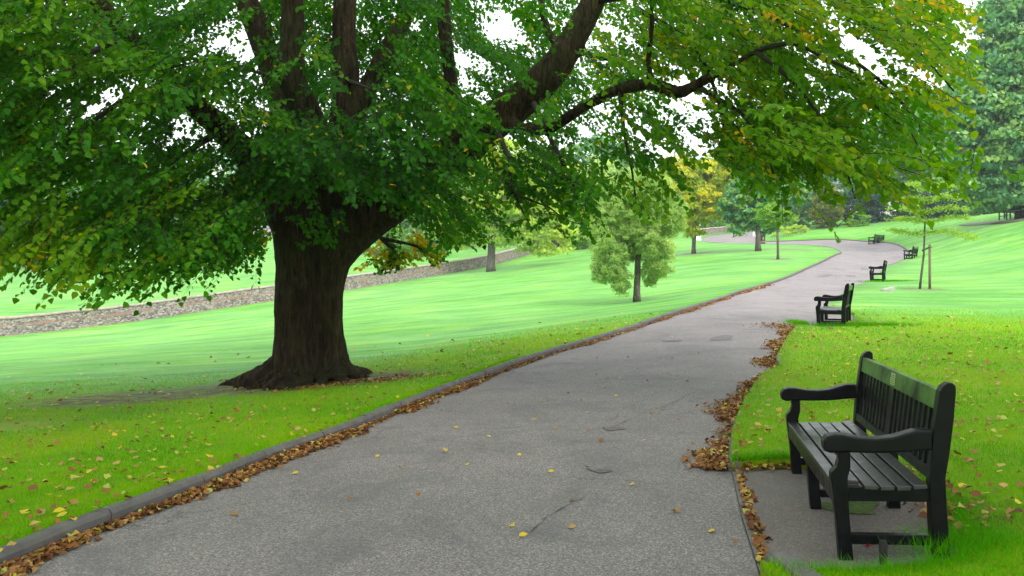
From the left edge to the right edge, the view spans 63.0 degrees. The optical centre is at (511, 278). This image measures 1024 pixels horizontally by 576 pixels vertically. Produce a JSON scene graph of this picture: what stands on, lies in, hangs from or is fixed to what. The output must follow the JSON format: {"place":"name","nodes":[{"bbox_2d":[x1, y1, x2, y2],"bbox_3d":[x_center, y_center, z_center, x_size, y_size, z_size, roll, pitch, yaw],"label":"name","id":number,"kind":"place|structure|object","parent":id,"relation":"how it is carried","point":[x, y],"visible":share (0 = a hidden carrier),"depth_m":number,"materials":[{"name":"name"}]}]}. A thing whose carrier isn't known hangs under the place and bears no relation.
{"place":"outdoors","nodes":[
{"label":"outdoors","id":0,"kind":"place"},
{"bbox_2d":[23,231,907,575],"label":"path","id":1,"kind":"structure","parent":0,"point":[459,515],"depth_m":5.78,"materials":[{"name":"grey asphalt"}]},
{"bbox_2d":[530,497,583,531],"bbox_3d":[0.262,1.424,5.055,0.045,0.001,0.864,0,0,26],"label":"path crack","id":2,"kind":"object","parent":1,"relation":"on","point":[551,514],"visible":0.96,"depth_m":5.11,"materials":[{"name":"black asphalt"}]},
{"bbox_2d":[588,469,612,472],"bbox_3d":[0.660,1.419,6.178,0.128,0.003,0.144,0,0,-33],"label":"tarmac patch","id":3,"kind":"object","parent":1,"relation":"on","point":[601,470],"visible":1,"depth_m":6.16,"materials":[{"name":"grey asphalt"}]},
{"bbox_2d":[603,426,625,430],"bbox_3d":[0.965,1.409,7.837,0.188,0.004,0.187,0,0,-11],"label":"tarmac patch","id":4,"kind":"object","parent":1,"relation":"on","point":[613,428],"visible":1,"depth_m":7.83,"materials":[{"name":"grey asphalt"}]},
{"bbox_2d":[662,339,682,341],"bbox_3d":[2.971,1.157,15.512,0.463,0.025,0.250,0,0,-13],"label":"tarmac patch","id":5,"kind":"object","parent":1,"relation":"on","point":[672,340],"visible":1,"depth_m":15.51,"materials":[{"name":"grey asphalt"}]},
{"bbox_2d":[710,335,732,339],"bbox_3d":[3.963,1.124,15.816,0.397,0.043,0.967,0,0,19],"label":"tarmac patch","id":6,"kind":"object","parent":1,"relation":"on","point":[725,337],"visible":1,"depth_m":15.81,"materials":[{"name":"grey asphalt"}]},
{"bbox_2d":[816,274,831,277],"bbox_3d":[15.147,-0.115,40.456,0.490,0.180,2.655,0,0,31],"label":"tarmac patch","id":7,"kind":"object","parent":1,"relation":"on","point":[824,276],"visible":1,"depth_m":40.09,"materials":[{"name":"grey asphalt"}]},
{"bbox_2d":[814,283,853,324],"bbox_3d":[7.103,0.595,18.358,0.694,0.976,2.099,0,0,25],"label":"park bench","id":8,"kind":"object","parent":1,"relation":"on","point":[825,310],"visible":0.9,"depth_m":17.53,"materials":[{"name":"black paint"}]},
{"bbox_2d":[0,213,1023,575],"bbox_3d":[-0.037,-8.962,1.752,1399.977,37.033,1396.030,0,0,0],"label":"lawn","id":9,"kind":"structure","parent":0,"point":[532,293],"depth_m":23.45,"materials":[{"name":"green plant"}]},
{"bbox_2d":[28,484,37,490],"bbox_3d":[-3.253,1.420,5.667,0.066,0.036,0.051,0,0,39],"label":"fallen leaf","id":10,"kind":"object","parent":9,"relation":"on","point":[33,487],"visible":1,"depth_m":5.67,"materials":[{"name":"brown plant"}]},
{"bbox_2d":[28,521,40,526],"bbox_3d":[-2.650,1.366,4.636,0.072,0.030,0.068,0,0,10],"label":"fallen leaf","id":11,"kind":"object","parent":9,"relation":"on","point":[33,523],"visible":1,"depth_m":4.65,"materials":[{"name":"beige plant"}]},
{"bbox_2d":[53,507,64,511],"bbox_3d":[-2.718,1.386,5.005,0.046,0.025,0.065,0,0,40],"label":"fallen leaf","id":12,"kind":"object","parent":9,"relation":"on","point":[59,509],"visible":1,"depth_m":5.00,"materials":[{"name":"yellow plant"}]},
{"bbox_2d":[67,498,78,503],"bbox_3d":[-2.740,1.389,5.200,0.064,0.026,0.058,0,0,36],"label":"fallen leaf","id":13,"kind":"object","parent":9,"relation":"on","point":[73,501],"visible":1,"depth_m":5.21,"materials":[{"name":"brown plant"}]},
{"bbox_2d":[101,488,109,492],"bbox_3d":[-2.678,1.397,5.502,0.051,0.020,0.047,0,0,11],"label":"fallen leaf","id":14,"kind":"object","parent":9,"relation":"on","point":[105,490],"visible":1,"depth_m":5.50,"materials":[{"name":"brown plant"}]},
{"bbox_2d":[171,176,225,222],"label":"broadleaf tree","id":15,"kind":"object","parent":9,"relation":"on","point":[175,218],"visible":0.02,"depth_m":137.13,"materials":[{"name":"teal plant"}]},
{"bbox_2d":[0,240,563,336],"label":"park wall","id":16,"kind":"structure","parent":9,"relation":"on","point":[46,322],"depth_m":52.64,"materials":[{"name":"stone"}]},
{"bbox_2d":[366,232,394,254],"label":"bush","id":17,"kind":"object","parent":9,"relation":"on","point":[376,242],"visible":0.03,"depth_m":95.83,"materials":[{"name":"teal plant"}]},
{"bbox_2d":[380,225,412,253],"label":"bush","id":18,"kind":"object","parent":9,"relation":"on","point":[404,234],"visible":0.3,"depth_m":93.68,"materials":[{"name":"green plant"}]},
{"bbox_2d":[378,194,441,246],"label":"broadleaf tree","id":19,"kind":"object","parent":9,"relation":"on","point":[410,227],"visible":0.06,"depth_m":102.01,"materials":[{"name":"green plant"}]},
{"bbox_2d":[410,230,449,255],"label":"bush","id":20,"kind":"object","parent":9,"relation":"on","point":[423,235],"visible":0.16,"depth_m":96.55,"materials":[{"name":"green plant"}]},
{"bbox_2d":[0,284,992,575],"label":"leaf drift","id":21,"kind":"object","parent":9,"relation":"on","point":[714,456],"visible":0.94,"depth_m":6.43,"materials":[{"name":"brown plant"}]},
{"bbox_2d":[428,136,578,271],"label":"broadleaf tree","id":22,"kind":"object","parent":9,"relation":"on","point":[542,247],"visible":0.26,"depth_m":71.34,"materials":[{"name":"green plant"}]},
{"bbox_2d":[0,0,1023,390],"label":"lime tree","id":23,"kind":"object","parent":9,"relation":"on","point":[326,222],"visible":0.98,"depth_m":10.23,"materials":[{"name":"green plant"}]},
{"bbox_2d":[68,68,977,232],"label":"distant wood","id":24,"kind":"object","parent":9,"relation":"on","point":[230,171],"depth_m":145.28,"materials":[{"name":"teal plant"}]},
{"bbox_2d":[531,165,588,247],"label":"broadleaf tree","id":25,"kind":"object","parent":9,"relation":"on","point":[555,242],"visible":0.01,"depth_m":93.62,"materials":[{"name":"green plant"}]},
{"bbox_2d":[558,159,624,248],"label":"broadleaf tree","id":26,"kind":"object","parent":9,"relation":"on","point":[612,170],"visible":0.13,"depth_m":88.86,"materials":[{"name":"green plant"}]},
{"bbox_2d":[581,165,689,301],"bbox_3d":[4.539,-1.711,31.320,4.140,5.486,2.949,0,0,0],"label":"weeping tree","id":27,"kind":"object","parent":9,"relation":"on","point":[628,240],"visible":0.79,"depth_m":30.58,"materials":[{"name":"green plant"}]},
{"bbox_2d":[629,166,728,232],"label":"broadleaf tree","id":28,"kind":"object","parent":9,"relation":"on","point":[711,224],"visible":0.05,"depth_m":111.55,"materials":[{"name":"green plant"}]},
{"bbox_2d":[657,154,738,253],"bbox_3d":[14.358,-5.862,64.412,6.694,8.196,5.229,0,0,0],"label":"golden tree","id":29,"kind":"object","parent":9,"relation":"on","point":[704,195],"visible":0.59,"depth_m":63.38,"materials":[{"name":"yellow plant"}]},
{"bbox_2d":[700,226,752,235],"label":"retaining wall","id":30,"kind":"structure","parent":9,"relation":"on","point":[715,230],"depth_m":97.34,"materials":[{"name":"stone"}]},
{"bbox_2d":[715,166,783,250],"bbox_3d":[17.603,-5.221,61.545,5.402,6.736,3.290,0,0,0],"label":"broadleaf tree","id":31,"kind":"object","parent":9,"relation":"on","point":[738,213],"visible":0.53,"depth_m":61.12,"materials":[{"name":"teal plant"}]},
{"bbox_2d":[713,164,803,223],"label":"broadleaf tree","id":32,"kind":"object","parent":9,"relation":"on","point":[727,222],"visible":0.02,"depth_m":111.11,"materials":[{"name":"teal plant"}]},
{"bbox_2d":[751,201,798,258],"bbox_3d":[16.042,-2.861,51.014,2.942,3.703,1.515,0,0,0],"label":"young tree","id":33,"kind":"object","parent":9,"relation":"on","point":[771,215],"visible":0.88,"depth_m":50.88,"materials":[{"name":"green plant"}]},
{"bbox_2d":[772,224,808,235],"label":"shrub","id":34,"kind":"object","parent":9,"relation":"on","point":[787,231],"visible":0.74,"depth_m":89.27,"materials":[{"name":"plant"}]},
{"bbox_2d":[777,180,817,228],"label":"broadleaf tree","id":35,"kind":"object","parent":9,"relation":"on","point":[804,218],"visible":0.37,"depth_m":95.16,"materials":[{"name":"teal plant"}]},
{"bbox_2d":[807,182,844,227],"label":"broadleaf tree","id":36,"kind":"object","parent":9,"relation":"on","point":[832,214],"visible":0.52,"depth_m":91.09,"materials":[{"name":"plant"}]},
{"bbox_2d":[732,468,960,571],"bbox_3d":[1.931,1.372,4.895,1.137,0.072,2.294,0,0,12],"label":"paved bay","id":37,"kind":"object","parent":9,"relation":"on","point":[795,524],"visible":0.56,"depth_m":4.71,"materials":[{"name":"concrete"}]},
{"bbox_2d":[821,501,879,513],"bbox_3d":[2.000,1.361,5.005,0.359,0.026,0.350,0,0,28],"label":"moss patch","id":38,"kind":"object","parent":37,"relation":"on","point":[862,507],"visible":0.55,"depth_m":4.97,"materials":[{"name":"green plant"}]},
{"bbox_2d":[780,351,955,560],"bbox_3d":[2.033,0.952,4.975,0.619,0.872,1.874,-3,-1,11],"label":"park bench","id":39,"kind":"object","parent":37,"relation":"on","point":[907,418],"visible":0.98,"depth_m":4.25,"materials":[{"name":"black paint"}]},
{"bbox_2d":[879,539,887,564],"bbox_3d":[1.788,1.330,4.020,0.032,0.140,0.028,0,0,0],"label":"ground stake","id":40,"kind":"object","parent":37,"relation":"on","point":[883,547],"visible":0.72,"depth_m":4.01,"materials":[{"name":"brown wood"}]},
{"bbox_2d":[804,176,890,219],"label":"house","id":41,"kind":"structure","parent":9,"relation":"on","point":[837,182],"depth_m":135.22,"materials":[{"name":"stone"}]},
{"bbox_2d":[844,213,870,226],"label":"shrub","id":42,"kind":"object","parent":9,"relation":"on","point":[863,218],"visible":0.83,"depth_m":89.37,"materials":[{"name":"green plant"}]},
{"bbox_2d":[841,189,887,223],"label":"shrub","id":43,"kind":"object","parent":9,"relation":"on","point":[874,198],"visible":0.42,"depth_m":92.21,"materials":[{"name":"green plant"}]},
{"bbox_2d":[868,234,884,244],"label":"park bench","id":44,"kind":"object","parent":9,"relation":"on","point":[880,238],"visible":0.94,"depth_m":75.38,"materials":[{"name":"black paint"}]},
{"bbox_2d":[868,260,886,281],"bbox_3d":[16.131,-0.302,36.781,0.681,0.959,2.061,0,0,26],"label":"park bench","id":45,"kind":"object","parent":9,"relation":"on","point":[883,273],"visible":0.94,"depth_m":35.94,"materials":[{"name":"black paint"}]},
{"bbox_2d":[880,287,894,290],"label":"marker block","id":46,"kind":"structure","parent":9,"relation":"on","point":[889,289],"depth_m":27.90,"materials":[{"name":"stone"}]},
{"bbox_2d":[862,194,913,221],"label":"shrub","id":47,"kind":"object","parent":9,"relation":"on","point":[883,215],"visible":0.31,"depth_m":93.08,"materials":[{"name":"green plant"}]},
{"bbox_2d":[903,246,918,259],"bbox_3d":[27.557,-1.713,57.674,0.681,0.959,2.061,0,0,34],"label":"park bench","id":48,"kind":"object","parent":9,"relation":"on","point":[914,250],"visible":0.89,"depth_m":57.05,"materials":[{"name":"black paint"}]},
{"bbox_2d":[889,188,934,218],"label":"shrub","id":49,"kind":"object","parent":9,"relation":"on","point":[931,205],"visible":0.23,"depth_m":92.31,"materials":[{"name":"green plant"}]},
{"bbox_2d":[922,244,931,288],"bbox_3d":[14.405,-0.347,28.993,0.334,1.660,0.104,0,0,0],"label":"tree stake","id":50,"kind":"object","parent":9,"relation":"on","point":[929,247],"visible":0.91,"depth_m":28.97,"materials":[{"name":"brown wood"}]},
{"bbox_2d":[883,176,982,288],"bbox_3d":[14.744,-1.557,28.950,4.258,4.068,3.075,0,0,0],"label":"staked sapling","id":51,"kind":"object","parent":9,"relation":"on","point":[965,235],"visible":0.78,"depth_m":28.93,"materials":[{"name":"green plant"}]},
{"bbox_2d":[946,483,953,487],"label":"fallen leaf","id":52,"kind":"object","parent":9,"relation":"on","point":[950,485],"visible":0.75,"depth_m":4.93,"materials":[{"name":"brown plant"}]},
{"bbox_2d":[938,190,965,216],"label":"shrub","id":53,"kind":"object","parent":9,"relation":"on","point":[949,201],"visible":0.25,"depth_m":89.47,"materials":[{"name":"green plant"}]},
{"bbox_2d":[915,0,1023,218],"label":"broadleaf tree","id":54,"kind":"object","parent":9,"relation":"on","point":[998,106],"visible":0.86,"depth_m":61.82,"materials":[{"name":"teal plant"}]},
{"bbox_2d":[970,490,980,496],"bbox_3d":[2.625,1.219,4.731,0.044,0.031,0.057,0,0,-25],"label":"fallen leaf","id":55,"kind":"object","parent":9,"relation":"on","point":[974,493],"visible":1,"depth_m":4.73,"materials":[{"name":"brown plant"}]},
{"bbox_2d":[962,204,989,215],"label":"shrub","id":56,"kind":"object","parent":9,"relation":"on","point":[971,213],"visible":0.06,"depth_m":85.91,"materials":[{"name":"green plant"}]},
{"bbox_2d":[961,219,1023,224],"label":"dirt strip","id":57,"kind":"object","parent":9,"relation":"on","point":[990,222],"visible":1,"depth_m":65.13,"materials":[{"name":"soil"}]},
{"bbox_2d":[1006,507,1014,513],"bbox_3d":[2.624,1.220,4.385,0.058,0.024,0.053,0,0,20],"label":"fallen leaf","id":58,"kind":"object","parent":9,"relation":"on","point":[1009,510],"visible":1,"depth_m":4.40,"materials":[{"name":"plant"}]},
{"bbox_2d":[998,205,1023,219],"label":"round seat","id":59,"kind":"object","parent":9,"relation":"on","point":[1013,210],"visible":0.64,"depth_m":63.23,"materials":[{"name":"paint"}]},
{"bbox_2d":[4,0,1023,245],"label":"sky","id":60,"kind":"structure","parent":0,"point":[502,30],"materials":[{"name":"white"}]},
{"bbox_2d":[734,482,759,573],"bbox_3d":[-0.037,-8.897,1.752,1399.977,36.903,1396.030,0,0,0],"label":"curb","id":61,"kind":"structure","parent":0,"point":[747,534],"depth_m":4.73,"materials":[{"name":"concrete"}]},
{"bbox_2d":[0,186,26,248],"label":"broadleaf tree","id":62,"kind":"object","parent":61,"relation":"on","point":[1,228],"visible":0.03,"depth_m":103.34,"materials":[{"name":"green plant"}]},
{"bbox_2d":[2,153,81,263],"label":"broadleaf tree","id":63,"kind":"object","parent":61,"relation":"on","point":[59,195],"visible":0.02,"depth_m":111.71,"materials":[{"name":"teal plant"}]},
{"bbox_2d":[0,240,841,563],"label":"kerb","id":64,"kind":"structure","parent":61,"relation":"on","point":[48,536],"depth_m":6.25,"materials":[{"name":"concrete"}]},
{"bbox_2d":[6,541,15,546],"bbox_3d":[-2.605,1.380,4.342,0.039,0.024,0.053,0,0,37],"label":"fallen leaf","id":65,"kind":"object","parent":64,"relation":"on","point":[11,543],"visible":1,"depth_m":4.35,"materials":[{"name":"beige plant"}]},
{"bbox_2d":[559,133,638,174],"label":"broadleaf tree","id":66,"kind":"object","parent":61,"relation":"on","point":[582,149],"visible":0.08,"depth_m":125.94,"materials":[{"name":"teal plant"}]},
{"bbox_2d":[729,354,780,471],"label":"kerb","id":67,"kind":"structure","parent":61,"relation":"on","point":[737,463],"depth_m":6.45,"materials":[{"name":"concrete"}]},
{"bbox_2d":[765,550,822,575],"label":"kerb","id":68,"kind":"structure","parent":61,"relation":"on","point":[803,572],"depth_m":3.88,"materials":[{"name":"concrete"}]},
{"bbox_2d":[765,239,908,264],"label":"kerb","id":69,"kind":"structure","parent":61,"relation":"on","point":[849,240],"depth_m":79.63,"materials":[{"name":"concrete"}]},
{"bbox_2d":[799,140,888,205],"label":"broadleaf tree","id":70,"kind":"object","parent":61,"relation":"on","point":[847,189],"visible":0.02,"depth_m":125.14,"materials":[{"name":"teal plant"}]},
{"bbox_2d":[870,86,959,201],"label":"broadleaf tree","id":71,"kind":"object","parent":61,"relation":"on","point":[901,178],"visible":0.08,"depth_m":96.64,"materials":[{"name":"teal plant"}]},
{"bbox_2d":[919,190,956,218],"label":"shrub","id":72,"kind":"object","parent":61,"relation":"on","point":[936,205],"visible":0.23,"depth_m":91.27,"materials":[{"name":"green plant"}]},
{"bbox_2d":[761,234,764,243],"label":"litter bin","id":73,"kind":"object","parent":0,"point":[762,239],"visible":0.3,"depth_m":78.75,"materials":[{"name":"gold metal"}]}
]}

